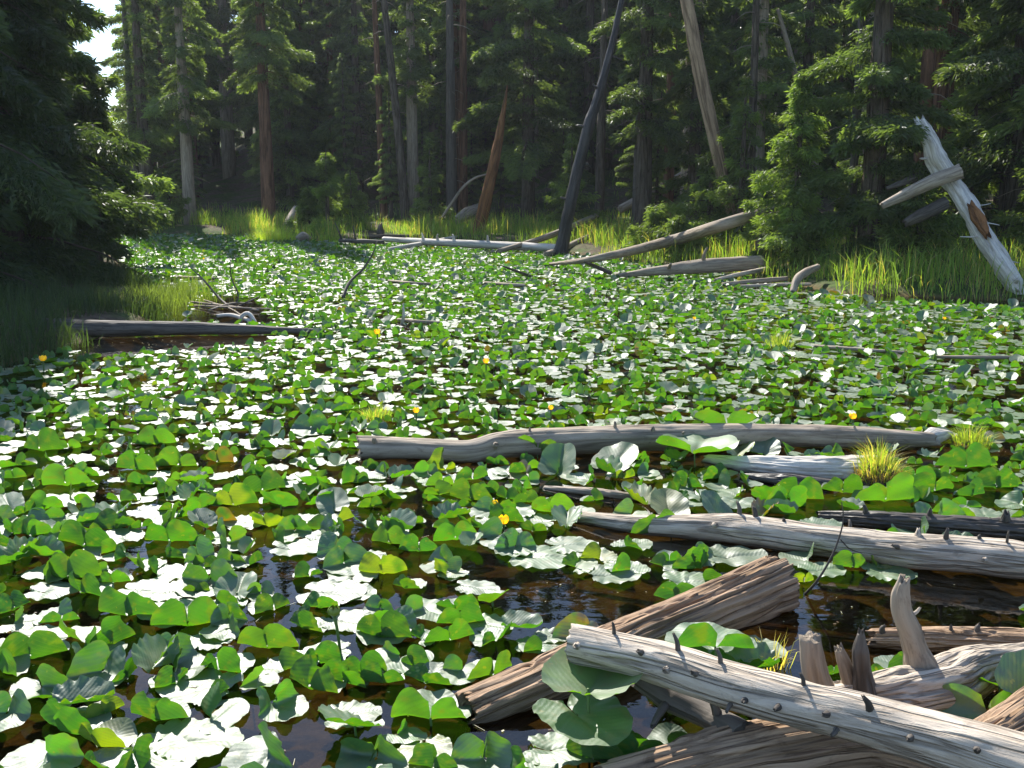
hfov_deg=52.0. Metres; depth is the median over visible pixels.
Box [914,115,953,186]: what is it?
broken snag
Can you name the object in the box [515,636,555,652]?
lily leaf
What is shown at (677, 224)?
bush
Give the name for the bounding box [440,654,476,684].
lily leaf
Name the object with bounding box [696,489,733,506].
lily leaf
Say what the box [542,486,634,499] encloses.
sunken log
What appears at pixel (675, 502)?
lily leaf
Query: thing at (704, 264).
fallen log
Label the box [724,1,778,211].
fir tree
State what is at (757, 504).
lily leaf
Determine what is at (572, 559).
lily leaf
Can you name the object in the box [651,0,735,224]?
fir tree
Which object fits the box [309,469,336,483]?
lily leaf
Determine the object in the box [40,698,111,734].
lily leaf
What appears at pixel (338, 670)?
lily leaf
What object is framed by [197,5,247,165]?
fir tree
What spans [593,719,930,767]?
broken log
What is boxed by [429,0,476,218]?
dead tree
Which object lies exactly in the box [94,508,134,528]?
lily leaf
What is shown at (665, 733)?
lily leaf
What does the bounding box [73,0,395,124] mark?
sky
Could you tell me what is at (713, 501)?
lily leaf
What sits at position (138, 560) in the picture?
lily leaf
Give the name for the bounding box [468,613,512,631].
lily leaf
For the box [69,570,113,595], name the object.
lily leaf
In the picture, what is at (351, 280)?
dead stick
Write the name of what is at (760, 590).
broken log
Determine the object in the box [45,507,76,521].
lily leaf
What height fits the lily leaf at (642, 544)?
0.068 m
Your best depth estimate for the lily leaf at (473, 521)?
5.16 m
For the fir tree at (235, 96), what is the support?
on the ground at (236, 191)
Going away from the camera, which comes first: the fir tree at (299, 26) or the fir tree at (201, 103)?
the fir tree at (201, 103)
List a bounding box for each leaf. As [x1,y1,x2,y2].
[0,491,24,509]
[0,504,17,523]
[0,533,12,546]
[0,545,29,564]
[0,590,29,613]
[0,606,39,632]
[0,630,69,658]
[0,688,30,731]
[0,733,83,767]
[3,518,23,534]
[7,535,38,560]
[9,663,67,698]
[13,499,35,514]
[19,534,64,556]
[19,624,66,639]
[20,507,49,534]
[21,564,45,578]
[23,514,55,535]
[24,427,70,450]
[24,581,77,600]
[28,490,63,508]
[32,597,71,624]
[39,609,79,622]
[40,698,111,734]
[41,463,93,485]
[43,549,108,578]
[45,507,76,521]
[45,552,68,582]
[46,494,73,501]
[51,675,114,703]
[56,618,100,642]
[58,519,109,546]
[66,640,128,685]
[67,497,94,513]
[69,483,94,499]
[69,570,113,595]
[72,626,127,653]
[78,717,137,747]
[82,538,116,559]
[84,747,123,767]
[85,695,124,718]
[90,615,134,643]
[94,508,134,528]
[95,501,131,513]
[98,567,132,582]
[101,542,125,560]
[101,732,196,767]
[106,489,140,500]
[106,528,144,543]
[112,657,136,681]
[115,734,153,767]
[116,450,157,469]
[117,501,126,518]
[117,578,171,597]
[125,550,166,570]
[126,505,166,518]
[130,691,190,720]
[131,631,177,672]
[136,425,178,444]
[136,597,186,619]
[143,598,194,627]
[145,519,198,541]
[148,555,184,581]
[148,581,197,601]
[148,665,187,687]
[149,718,243,760]
[150,504,183,527]
[150,596,218,625]
[153,632,198,666]
[155,446,197,465]
[155,668,243,702]
[161,509,193,528]
[164,486,184,500]
[165,478,197,495]
[165,541,187,558]
[167,632,209,679]
[174,558,237,597]
[175,501,201,516]
[176,482,201,499]
[184,536,216,563]
[184,555,217,569]
[187,508,217,528]
[187,554,209,573]
[190,631,232,649]
[191,678,229,705]
[199,611,239,640]
[199,682,249,734]
[200,646,254,672]
[205,446,236,462]
[205,485,221,505]
[210,517,229,543]
[210,601,247,627]
[213,590,247,605]
[214,482,258,505]
[214,571,256,599]
[217,548,246,569]
[220,525,254,550]
[221,721,291,767]
[224,515,262,527]
[227,516,254,529]
[229,550,262,567]
[237,623,298,648]
[239,666,278,689]
[243,469,285,491]
[248,592,289,613]
[249,512,283,526]
[256,678,308,721]
[260,490,297,509]
[262,646,318,674]
[270,537,318,556]
[272,526,297,542]
[275,515,312,538]
[281,472,304,486]
[285,470,318,480]
[289,456,324,466]
[289,604,330,632]
[289,655,346,692]
[290,409,327,435]
[292,561,322,577]
[294,514,333,522]
[295,473,327,484]
[296,579,366,603]
[302,591,339,607]
[303,640,350,656]
[304,640,344,662]
[305,513,340,539]
[307,514,336,528]
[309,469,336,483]
[316,478,331,491]
[316,487,349,514]
[317,531,352,559]
[318,704,384,736]
[319,609,371,632]
[320,517,343,538]
[323,543,366,575]
[323,658,368,687]
[324,700,381,729]
[326,561,378,581]
[329,582,376,601]
[332,506,353,521]
[335,734,407,767]
[342,650,386,675]
[347,483,381,493]
[354,513,381,530]
[355,605,416,644]
[356,610,412,637]
[358,551,407,573]
[360,661,404,682]
[363,594,392,614]
[367,550,385,558]
[367,763,392,767]
[371,524,409,543]
[375,640,433,672]
[377,517,408,531]
[380,508,416,529]
[382,719,426,743]
[383,474,416,492]
[391,687,471,725]
[393,574,426,588]
[397,734,452,767]
[399,533,436,551]
[401,644,431,664]
[403,662,453,684]
[405,594,445,621]
[408,742,457,767]
[411,623,434,645]
[419,544,452,572]
[423,618,473,642]
[424,480,451,494]
[427,447,455,469]
[432,500,470,518]
[433,520,476,540]
[434,558,465,580]
[435,602,484,622]
[436,593,479,610]
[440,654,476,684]
[441,498,471,506]
[442,474,456,482]
[450,477,493,500]
[451,731,511,767]
[454,465,487,480]
[455,579,499,594]
[457,515,486,527]
[461,650,511,679]
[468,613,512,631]
[469,496,503,517]
[469,621,511,646]
[476,516,522,546]
[478,462,508,479]
[478,589,508,605]
[488,503,525,521]
[491,462,525,474]
[494,528,535,556]
[500,499,535,516]
[501,609,542,627]
[508,545,579,568]
[510,745,558,767]
[515,513,555,526]
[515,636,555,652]
[518,435,555,458]
[518,635,546,651]
[523,732,599,767]
[531,493,574,511]
[532,692,632,745]
[534,627,566,642]
[538,443,575,478]
[541,646,642,713]
[545,536,598,553]
[551,505,581,527]
[551,612,597,646]
[562,551,597,573]
[566,464,593,484]
[566,506,594,511]
[566,739,623,759]
[579,542,617,562]
[584,563,640,583]
[590,441,638,476]
[595,455,622,472]
[599,730,647,763]
[604,552,650,573]
[610,535,652,550]
[613,498,648,514]
[617,732,662,754]
[622,480,656,504]
[628,509,674,533]
[647,722,687,743]
[649,553,678,571]
[650,488,689,514]
[654,581,694,598]
[656,434,739,467]
[662,571,709,586]
[663,482,695,490]
[665,622,756,656]
[668,544,708,568]
[673,470,703,486]
[676,490,702,506]
[682,489,705,501]
[684,568,721,582]
[685,541,714,565]
[686,550,704,568]
[688,646,743,661]
[692,409,760,422]
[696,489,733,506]
[697,462,726,479]
[701,490,732,513]
[703,468,744,492]
[709,544,767,566]
[721,495,755,508]
[726,441,754,455]
[727,641,779,667]
[748,635,786,658]
[749,437,780,455]
[751,484,779,499]
[751,497,778,516]
[764,485,807,506]
[776,476,823,498]
[778,542,813,565]
[793,572,813,581]
[798,517,843,526]
[798,561,845,577]
[821,473,862,492]
[827,665,838,674]
[832,550,866,567]
[851,472,913,501]
[860,562,917,580]
[870,555,891,568]
[871,663,883,671]
[873,527,897,531]
[873,651,902,668]
[891,516,928,533]
[899,466,935,476]
[913,471,953,491]
[913,485,937,502]
[914,498,965,514]
[924,427,953,443]
[933,442,991,467]
[937,504,975,515]
[940,683,1011,719]
[942,530,973,536]
[953,477,984,496]
[971,507,1001,517]
[977,467,1018,488]
[978,677,1000,692]
[994,490,1023,508]
[994,650,1023,693]
[1009,510,1023,517]
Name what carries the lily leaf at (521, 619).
on the water
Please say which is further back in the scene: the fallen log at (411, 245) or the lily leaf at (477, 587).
the fallen log at (411, 245)
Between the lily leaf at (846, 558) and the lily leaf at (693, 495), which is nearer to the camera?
the lily leaf at (846, 558)
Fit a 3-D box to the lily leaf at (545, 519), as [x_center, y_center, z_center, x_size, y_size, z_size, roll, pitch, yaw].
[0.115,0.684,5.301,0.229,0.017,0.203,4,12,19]
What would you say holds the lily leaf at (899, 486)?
on the water
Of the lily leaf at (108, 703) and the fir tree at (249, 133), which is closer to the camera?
the lily leaf at (108, 703)
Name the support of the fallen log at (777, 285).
on the water
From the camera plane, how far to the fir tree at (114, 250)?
16.69 m
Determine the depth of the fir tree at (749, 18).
39.02 m
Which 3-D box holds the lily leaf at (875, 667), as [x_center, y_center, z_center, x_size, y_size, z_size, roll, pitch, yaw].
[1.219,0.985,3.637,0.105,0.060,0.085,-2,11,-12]
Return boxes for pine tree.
[139,0,235,223]
[218,0,315,221]
[372,0,443,218]
[422,0,488,211]
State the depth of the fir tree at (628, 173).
30.62 m
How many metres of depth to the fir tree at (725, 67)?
31.89 m
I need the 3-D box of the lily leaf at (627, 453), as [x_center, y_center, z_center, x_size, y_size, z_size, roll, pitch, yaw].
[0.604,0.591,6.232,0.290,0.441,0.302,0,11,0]
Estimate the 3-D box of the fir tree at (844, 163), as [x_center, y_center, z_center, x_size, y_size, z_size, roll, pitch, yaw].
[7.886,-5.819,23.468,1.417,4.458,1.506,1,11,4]
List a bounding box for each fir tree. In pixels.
[0,0,107,297]
[0,0,135,270]
[0,0,173,287]
[9,0,109,240]
[51,72,170,261]
[64,28,176,238]
[99,0,160,172]
[106,0,178,201]
[108,0,175,201]
[145,3,205,174]
[146,0,176,198]
[155,98,180,199]
[161,0,223,89]
[169,134,195,210]
[174,2,214,196]
[192,134,206,209]
[194,27,238,176]
[194,101,217,188]
[195,30,240,163]
[197,0,245,179]
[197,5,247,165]
[218,0,308,166]
[230,0,252,146]
[230,16,257,129]
[233,21,321,148]
[238,0,277,98]
[240,0,320,181]
[242,0,330,212]
[278,0,341,181]
[286,0,336,106]
[295,0,350,126]
[299,5,390,127]
[301,0,360,185]
[309,0,406,193]
[315,0,398,172]
[328,49,368,205]
[359,0,481,144]
[362,85,376,180]
[366,8,405,84]
[366,78,410,220]
[370,44,391,160]
[373,16,475,136]
[383,85,405,189]
[386,0,423,86]
[387,0,469,193]
[394,115,406,186]
[417,1,488,186]
[417,106,431,197]
[420,1,495,144]
[423,97,445,207]
[451,0,594,220]
[466,0,495,170]
[467,1,560,165]
[467,122,481,205]
[470,11,520,71]
[472,20,482,137]
[475,93,493,172]
[481,82,521,213]
[502,6,574,187]
[505,0,596,143]
[509,101,539,200]
[522,4,599,98]
[538,0,608,130]
[538,49,569,162]
[541,0,630,178]
[544,110,583,212]
[563,0,637,160]
[587,0,688,234]
[592,0,708,158]
[594,31,626,169]
[613,56,638,178]
[614,59,663,205]
[621,0,733,192]
[626,3,674,169]
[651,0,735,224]
[651,142,672,213]
[652,84,665,199]
[654,4,734,193]
[705,12,728,41]
[709,0,798,229]
[714,0,792,148]
[717,43,764,208]
[720,39,738,180]
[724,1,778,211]
[728,0,863,196]
[736,73,856,267]
[741,2,780,114]
[768,0,794,130]
[768,0,832,73]
[768,103,802,200]
[777,0,973,265]
[801,29,844,188]
[813,39,856,89]
[817,0,837,96]
[826,25,850,114]
[827,0,854,169]
[827,0,904,155]
[829,54,897,211]
[830,1,857,45]
[834,0,895,86]
[859,26,948,195]
[865,0,1017,231]
[888,2,960,162]
[895,2,920,154]
[896,0,1023,237]
[940,3,992,25]
[947,7,989,216]
[952,104,992,201]
[960,7,1014,118]
[976,1,1023,213]
[981,13,1015,207]
[987,13,1014,79]
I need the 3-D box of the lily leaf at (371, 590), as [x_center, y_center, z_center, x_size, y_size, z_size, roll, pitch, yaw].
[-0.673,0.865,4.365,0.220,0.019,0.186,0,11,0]
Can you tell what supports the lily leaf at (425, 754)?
on the lily leaf at (442, 743)
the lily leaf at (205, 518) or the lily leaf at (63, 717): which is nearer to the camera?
the lily leaf at (63, 717)
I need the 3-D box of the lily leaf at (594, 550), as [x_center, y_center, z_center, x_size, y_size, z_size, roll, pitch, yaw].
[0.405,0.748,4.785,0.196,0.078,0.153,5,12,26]
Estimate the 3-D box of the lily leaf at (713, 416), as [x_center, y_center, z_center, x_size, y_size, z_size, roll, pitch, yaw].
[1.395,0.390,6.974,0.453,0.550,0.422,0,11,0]
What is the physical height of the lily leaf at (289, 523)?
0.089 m
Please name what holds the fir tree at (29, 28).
on the ground at (236, 191)
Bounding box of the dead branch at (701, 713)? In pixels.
[631,680,752,731]
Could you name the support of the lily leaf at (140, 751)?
on the lily leaf at (112, 760)
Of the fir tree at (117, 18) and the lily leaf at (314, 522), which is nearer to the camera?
the lily leaf at (314, 522)
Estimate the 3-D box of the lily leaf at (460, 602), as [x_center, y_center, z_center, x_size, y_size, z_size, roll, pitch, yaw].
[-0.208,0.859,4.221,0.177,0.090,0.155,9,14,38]
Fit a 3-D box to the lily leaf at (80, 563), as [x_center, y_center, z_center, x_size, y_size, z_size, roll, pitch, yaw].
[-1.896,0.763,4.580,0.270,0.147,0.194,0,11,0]
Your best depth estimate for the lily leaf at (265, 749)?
3.11 m
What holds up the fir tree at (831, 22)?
on the ground at (236, 191)
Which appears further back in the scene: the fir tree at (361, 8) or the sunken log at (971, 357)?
the fir tree at (361, 8)
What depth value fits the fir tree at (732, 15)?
35.70 m
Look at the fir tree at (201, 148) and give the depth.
44.78 m
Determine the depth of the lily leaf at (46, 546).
4.75 m
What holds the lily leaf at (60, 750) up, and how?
on the water
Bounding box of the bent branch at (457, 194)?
[441,174,485,217]
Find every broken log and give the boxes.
[454,555,800,724]
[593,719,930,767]
[973,686,1023,731]
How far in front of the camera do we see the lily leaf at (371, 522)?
5.15 m
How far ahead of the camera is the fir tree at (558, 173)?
32.14 m
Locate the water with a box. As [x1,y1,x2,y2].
[0,235,1023,767]
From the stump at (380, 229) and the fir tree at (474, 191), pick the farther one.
the fir tree at (474, 191)
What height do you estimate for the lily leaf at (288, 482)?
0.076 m
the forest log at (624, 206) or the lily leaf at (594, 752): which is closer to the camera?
the lily leaf at (594, 752)
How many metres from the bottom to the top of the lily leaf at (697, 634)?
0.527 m
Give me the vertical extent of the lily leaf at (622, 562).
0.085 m
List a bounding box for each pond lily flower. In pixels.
[39,355,46,370]
[374,329,379,343]
[413,407,418,419]
[483,358,488,370]
[499,515,508,529]
[548,405,552,420]
[849,413,856,424]
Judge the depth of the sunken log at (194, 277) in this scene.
17.74 m
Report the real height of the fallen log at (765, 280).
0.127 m
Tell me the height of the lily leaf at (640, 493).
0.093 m
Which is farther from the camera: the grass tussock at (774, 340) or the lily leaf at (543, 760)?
the grass tussock at (774, 340)
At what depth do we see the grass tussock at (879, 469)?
5.92 m
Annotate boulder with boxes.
[296,232,310,240]
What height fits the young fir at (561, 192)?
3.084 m
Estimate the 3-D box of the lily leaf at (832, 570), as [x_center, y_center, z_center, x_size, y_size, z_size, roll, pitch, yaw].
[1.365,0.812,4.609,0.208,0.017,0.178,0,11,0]
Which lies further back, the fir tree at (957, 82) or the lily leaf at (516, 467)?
the fir tree at (957, 82)
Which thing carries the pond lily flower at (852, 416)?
on the water
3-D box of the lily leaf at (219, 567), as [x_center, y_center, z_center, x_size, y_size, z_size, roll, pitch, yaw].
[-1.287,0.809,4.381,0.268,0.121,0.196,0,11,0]
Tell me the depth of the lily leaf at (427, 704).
3.33 m
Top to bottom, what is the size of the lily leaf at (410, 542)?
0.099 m
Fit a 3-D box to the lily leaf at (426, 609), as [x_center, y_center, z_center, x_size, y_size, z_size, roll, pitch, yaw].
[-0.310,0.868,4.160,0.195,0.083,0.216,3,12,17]
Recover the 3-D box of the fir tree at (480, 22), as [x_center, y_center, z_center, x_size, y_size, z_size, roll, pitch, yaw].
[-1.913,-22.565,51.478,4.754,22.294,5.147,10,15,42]
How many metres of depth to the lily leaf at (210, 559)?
4.64 m
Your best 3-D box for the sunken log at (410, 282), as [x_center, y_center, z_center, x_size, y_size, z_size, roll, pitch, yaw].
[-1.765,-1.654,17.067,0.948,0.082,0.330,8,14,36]
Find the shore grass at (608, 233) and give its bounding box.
[123,173,1023,300]
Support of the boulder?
on the ground at (236, 191)
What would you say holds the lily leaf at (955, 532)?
on the water
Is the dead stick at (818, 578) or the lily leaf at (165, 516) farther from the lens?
the lily leaf at (165, 516)
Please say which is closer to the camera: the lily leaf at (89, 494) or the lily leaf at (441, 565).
the lily leaf at (441, 565)
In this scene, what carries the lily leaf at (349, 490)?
on the water
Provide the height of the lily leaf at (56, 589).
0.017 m
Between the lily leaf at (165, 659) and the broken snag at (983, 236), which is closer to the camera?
the lily leaf at (165, 659)
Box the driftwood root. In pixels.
[799,574,1023,710]
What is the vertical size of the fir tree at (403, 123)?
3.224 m
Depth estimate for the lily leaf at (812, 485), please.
5.61 m
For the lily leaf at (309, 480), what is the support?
on the water
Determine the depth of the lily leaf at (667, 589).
4.25 m
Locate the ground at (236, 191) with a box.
[0,59,1023,364]
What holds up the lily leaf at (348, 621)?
on the water
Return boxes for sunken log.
[175,275,218,279]
[388,280,430,284]
[397,318,439,323]
[483,281,533,286]
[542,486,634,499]
[740,473,830,484]
[814,344,907,353]
[816,504,1023,539]
[865,622,1023,652]
[936,355,1009,358]
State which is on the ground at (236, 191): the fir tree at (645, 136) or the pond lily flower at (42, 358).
the fir tree at (645, 136)
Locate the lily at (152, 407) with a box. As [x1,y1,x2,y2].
[0,233,1023,767]
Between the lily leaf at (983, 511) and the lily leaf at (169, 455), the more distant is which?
the lily leaf at (169, 455)
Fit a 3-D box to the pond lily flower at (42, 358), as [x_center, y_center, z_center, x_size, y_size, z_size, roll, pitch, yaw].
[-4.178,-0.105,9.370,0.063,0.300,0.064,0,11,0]
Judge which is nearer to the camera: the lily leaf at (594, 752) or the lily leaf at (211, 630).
the lily leaf at (594, 752)
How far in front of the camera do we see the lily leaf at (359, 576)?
4.54 m
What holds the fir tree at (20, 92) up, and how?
on the ground at (236, 191)
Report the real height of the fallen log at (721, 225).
1.304 m
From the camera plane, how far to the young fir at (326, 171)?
29.86 m
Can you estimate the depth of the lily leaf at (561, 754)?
3.17 m
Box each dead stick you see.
[187,260,259,308]
[189,299,277,314]
[216,311,256,321]
[341,240,377,298]
[400,303,409,324]
[502,265,532,276]
[804,502,860,593]
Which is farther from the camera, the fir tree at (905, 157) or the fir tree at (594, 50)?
the fir tree at (594, 50)
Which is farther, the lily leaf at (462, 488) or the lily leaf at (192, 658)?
the lily leaf at (462, 488)
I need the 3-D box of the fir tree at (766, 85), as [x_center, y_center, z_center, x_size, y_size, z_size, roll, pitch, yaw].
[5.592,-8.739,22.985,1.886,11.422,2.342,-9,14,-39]
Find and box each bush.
[154,170,190,226]
[284,186,321,231]
[615,201,675,257]
[652,212,709,260]
[848,183,971,263]
[990,155,1023,251]
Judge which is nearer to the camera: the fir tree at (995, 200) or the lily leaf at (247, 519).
the lily leaf at (247, 519)
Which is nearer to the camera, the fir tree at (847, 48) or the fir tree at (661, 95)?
the fir tree at (661, 95)
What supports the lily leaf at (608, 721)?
on the water
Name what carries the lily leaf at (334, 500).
on the water
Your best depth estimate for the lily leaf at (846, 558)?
4.64 m
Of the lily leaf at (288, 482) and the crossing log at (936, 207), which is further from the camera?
the crossing log at (936, 207)
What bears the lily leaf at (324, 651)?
on the water
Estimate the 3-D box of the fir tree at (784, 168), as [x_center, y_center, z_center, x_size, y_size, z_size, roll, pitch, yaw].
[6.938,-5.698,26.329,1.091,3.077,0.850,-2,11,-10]
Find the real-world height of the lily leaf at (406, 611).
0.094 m
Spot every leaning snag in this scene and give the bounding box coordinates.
[472,85,507,233]
[554,0,623,254]
[680,0,735,216]
[776,8,825,195]
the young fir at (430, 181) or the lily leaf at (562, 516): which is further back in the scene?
the young fir at (430, 181)
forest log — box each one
[455,203,477,224]
[617,172,680,212]
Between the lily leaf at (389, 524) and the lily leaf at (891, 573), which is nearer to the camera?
the lily leaf at (891, 573)
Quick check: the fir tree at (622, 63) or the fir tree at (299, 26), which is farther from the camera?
the fir tree at (299, 26)
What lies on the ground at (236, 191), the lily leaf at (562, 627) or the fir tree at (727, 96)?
the fir tree at (727, 96)
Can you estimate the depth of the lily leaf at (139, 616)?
4.13 m
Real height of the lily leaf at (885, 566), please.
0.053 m
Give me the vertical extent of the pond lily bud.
0.346 m
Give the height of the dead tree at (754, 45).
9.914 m
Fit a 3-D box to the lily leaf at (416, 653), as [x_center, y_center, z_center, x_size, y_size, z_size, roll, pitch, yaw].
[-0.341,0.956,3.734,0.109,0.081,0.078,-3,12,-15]
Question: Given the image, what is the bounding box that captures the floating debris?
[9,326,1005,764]
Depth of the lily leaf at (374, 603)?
4.21 m
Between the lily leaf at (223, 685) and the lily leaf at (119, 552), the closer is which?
the lily leaf at (223, 685)
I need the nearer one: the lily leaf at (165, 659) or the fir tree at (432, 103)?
the lily leaf at (165, 659)
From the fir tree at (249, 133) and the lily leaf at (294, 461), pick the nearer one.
the lily leaf at (294, 461)
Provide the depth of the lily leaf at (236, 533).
4.94 m
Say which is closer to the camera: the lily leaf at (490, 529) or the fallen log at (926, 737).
the fallen log at (926, 737)
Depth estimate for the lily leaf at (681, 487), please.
5.84 m
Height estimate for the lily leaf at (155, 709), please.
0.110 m
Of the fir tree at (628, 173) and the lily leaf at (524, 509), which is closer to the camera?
the lily leaf at (524, 509)
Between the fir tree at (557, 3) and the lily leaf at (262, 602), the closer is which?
the lily leaf at (262, 602)
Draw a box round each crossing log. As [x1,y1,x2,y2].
[880,164,963,208]
[885,168,927,190]
[902,197,949,226]
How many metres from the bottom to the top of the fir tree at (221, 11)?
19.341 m
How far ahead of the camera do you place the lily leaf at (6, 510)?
5.28 m
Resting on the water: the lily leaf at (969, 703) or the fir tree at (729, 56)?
the lily leaf at (969, 703)
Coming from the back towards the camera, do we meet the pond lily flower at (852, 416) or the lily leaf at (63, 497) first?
the pond lily flower at (852, 416)
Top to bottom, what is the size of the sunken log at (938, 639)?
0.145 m
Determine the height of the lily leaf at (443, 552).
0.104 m
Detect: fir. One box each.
[304,149,354,231]
[323,170,376,228]
[409,136,456,223]
[543,132,607,235]
[658,133,736,245]
[688,77,773,250]
[931,76,1009,235]
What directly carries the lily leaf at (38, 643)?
on the water
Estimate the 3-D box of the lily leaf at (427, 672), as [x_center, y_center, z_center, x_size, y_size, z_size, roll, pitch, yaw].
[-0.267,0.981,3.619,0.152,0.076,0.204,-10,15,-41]
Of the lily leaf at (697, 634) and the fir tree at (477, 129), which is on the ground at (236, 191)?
the fir tree at (477, 129)
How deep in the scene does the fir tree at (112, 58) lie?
50.41 m
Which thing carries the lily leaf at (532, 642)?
on the lily leaf at (547, 646)
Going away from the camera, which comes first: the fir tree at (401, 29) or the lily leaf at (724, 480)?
the lily leaf at (724, 480)
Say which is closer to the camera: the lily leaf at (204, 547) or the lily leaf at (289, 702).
the lily leaf at (289, 702)
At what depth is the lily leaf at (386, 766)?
3.01 m
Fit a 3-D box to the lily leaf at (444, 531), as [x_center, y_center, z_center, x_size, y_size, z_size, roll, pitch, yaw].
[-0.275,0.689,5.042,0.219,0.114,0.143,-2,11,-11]
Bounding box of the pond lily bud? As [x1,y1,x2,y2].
[327,605,341,652]
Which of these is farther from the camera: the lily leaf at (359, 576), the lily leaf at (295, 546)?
the lily leaf at (295, 546)
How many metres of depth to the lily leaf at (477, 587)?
4.42 m
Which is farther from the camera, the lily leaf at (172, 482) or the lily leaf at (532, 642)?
the lily leaf at (172, 482)
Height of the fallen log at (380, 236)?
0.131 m
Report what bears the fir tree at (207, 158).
on the ground at (236, 191)
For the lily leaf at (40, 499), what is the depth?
5.48 m
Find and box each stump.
[376,223,383,234]
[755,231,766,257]
[790,264,820,291]
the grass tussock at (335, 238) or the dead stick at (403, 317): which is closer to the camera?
the dead stick at (403, 317)
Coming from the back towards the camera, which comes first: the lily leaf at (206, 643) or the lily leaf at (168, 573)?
the lily leaf at (168, 573)
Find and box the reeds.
[96,268,256,320]
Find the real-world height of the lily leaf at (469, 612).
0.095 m
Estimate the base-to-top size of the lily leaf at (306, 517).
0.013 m
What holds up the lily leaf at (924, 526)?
on the water
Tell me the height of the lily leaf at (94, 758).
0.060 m
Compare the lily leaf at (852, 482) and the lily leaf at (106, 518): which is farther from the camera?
the lily leaf at (852, 482)
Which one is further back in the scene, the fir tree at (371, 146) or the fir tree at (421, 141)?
the fir tree at (371, 146)
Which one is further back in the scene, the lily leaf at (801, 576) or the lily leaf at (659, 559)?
the lily leaf at (659, 559)
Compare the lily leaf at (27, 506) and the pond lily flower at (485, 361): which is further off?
the pond lily flower at (485, 361)
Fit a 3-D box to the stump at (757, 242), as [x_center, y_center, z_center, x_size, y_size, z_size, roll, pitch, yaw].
[4.425,-2.425,18.631,0.267,0.639,0.195,0,11,0]
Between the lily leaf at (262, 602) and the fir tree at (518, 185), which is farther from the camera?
the fir tree at (518, 185)
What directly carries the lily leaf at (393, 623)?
on the lily leaf at (406, 611)
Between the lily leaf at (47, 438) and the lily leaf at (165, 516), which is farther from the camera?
the lily leaf at (47, 438)
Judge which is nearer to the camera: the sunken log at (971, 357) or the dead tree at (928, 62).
the sunken log at (971, 357)
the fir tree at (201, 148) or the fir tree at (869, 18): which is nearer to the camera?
the fir tree at (869, 18)
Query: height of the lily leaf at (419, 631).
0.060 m
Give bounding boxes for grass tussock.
[242,222,297,241]
[318,231,340,240]
[356,404,392,421]
[755,627,799,671]
[764,325,798,349]
[847,435,915,486]
[948,419,1005,449]
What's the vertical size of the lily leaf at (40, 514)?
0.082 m
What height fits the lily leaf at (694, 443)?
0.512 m
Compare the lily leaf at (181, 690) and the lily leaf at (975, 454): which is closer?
the lily leaf at (181, 690)
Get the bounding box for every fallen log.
[41,318,324,336]
[285,205,296,221]
[335,223,384,243]
[352,234,424,238]
[356,421,940,461]
[382,233,555,251]
[388,235,458,249]
[496,213,598,252]
[544,234,588,255]
[549,203,781,264]
[564,621,1023,767]
[577,501,1023,579]
[584,261,611,274]
[615,247,765,277]
[714,267,769,280]
[721,276,788,285]
[740,283,811,286]
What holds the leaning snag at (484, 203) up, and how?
on the ground at (236, 191)
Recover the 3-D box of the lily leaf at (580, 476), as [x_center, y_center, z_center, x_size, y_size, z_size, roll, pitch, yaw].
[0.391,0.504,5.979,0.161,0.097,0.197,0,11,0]
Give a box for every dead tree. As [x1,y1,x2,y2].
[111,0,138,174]
[355,0,387,218]
[374,0,414,219]
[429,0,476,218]
[455,0,474,212]
[576,0,619,211]
[615,8,665,222]
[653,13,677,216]
[716,0,789,229]
[823,15,868,243]
[911,1,960,243]
[975,7,1023,233]
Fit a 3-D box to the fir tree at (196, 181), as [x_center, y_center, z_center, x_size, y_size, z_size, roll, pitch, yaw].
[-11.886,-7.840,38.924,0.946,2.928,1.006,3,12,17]
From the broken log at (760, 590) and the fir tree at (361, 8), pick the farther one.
the fir tree at (361, 8)
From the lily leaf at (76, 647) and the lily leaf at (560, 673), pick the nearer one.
the lily leaf at (560, 673)
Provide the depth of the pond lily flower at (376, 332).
10.94 m
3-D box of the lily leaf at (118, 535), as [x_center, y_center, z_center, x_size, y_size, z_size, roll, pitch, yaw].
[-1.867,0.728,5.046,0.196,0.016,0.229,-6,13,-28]
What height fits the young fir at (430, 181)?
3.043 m
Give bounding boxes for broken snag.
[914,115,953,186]
[942,179,1023,294]
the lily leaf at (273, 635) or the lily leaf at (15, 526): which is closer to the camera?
the lily leaf at (273, 635)
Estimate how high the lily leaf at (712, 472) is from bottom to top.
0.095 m
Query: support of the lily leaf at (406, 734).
on the water
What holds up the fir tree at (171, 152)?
on the ground at (236, 191)
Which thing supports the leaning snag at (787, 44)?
on the ground at (236, 191)
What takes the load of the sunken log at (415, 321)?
on the water
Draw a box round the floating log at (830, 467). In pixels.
[702,454,875,479]
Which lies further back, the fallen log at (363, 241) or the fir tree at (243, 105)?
the fir tree at (243, 105)
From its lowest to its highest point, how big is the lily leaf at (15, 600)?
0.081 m
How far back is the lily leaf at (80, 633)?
3.93 m
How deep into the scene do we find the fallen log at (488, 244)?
25.18 m
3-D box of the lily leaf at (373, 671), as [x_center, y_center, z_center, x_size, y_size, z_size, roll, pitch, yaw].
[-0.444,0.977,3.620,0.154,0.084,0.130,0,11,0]
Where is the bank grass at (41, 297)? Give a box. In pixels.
[0,256,183,372]
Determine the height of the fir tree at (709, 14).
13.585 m
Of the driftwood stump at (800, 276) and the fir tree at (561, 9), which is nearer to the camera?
the driftwood stump at (800, 276)
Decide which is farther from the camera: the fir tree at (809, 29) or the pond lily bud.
the fir tree at (809, 29)

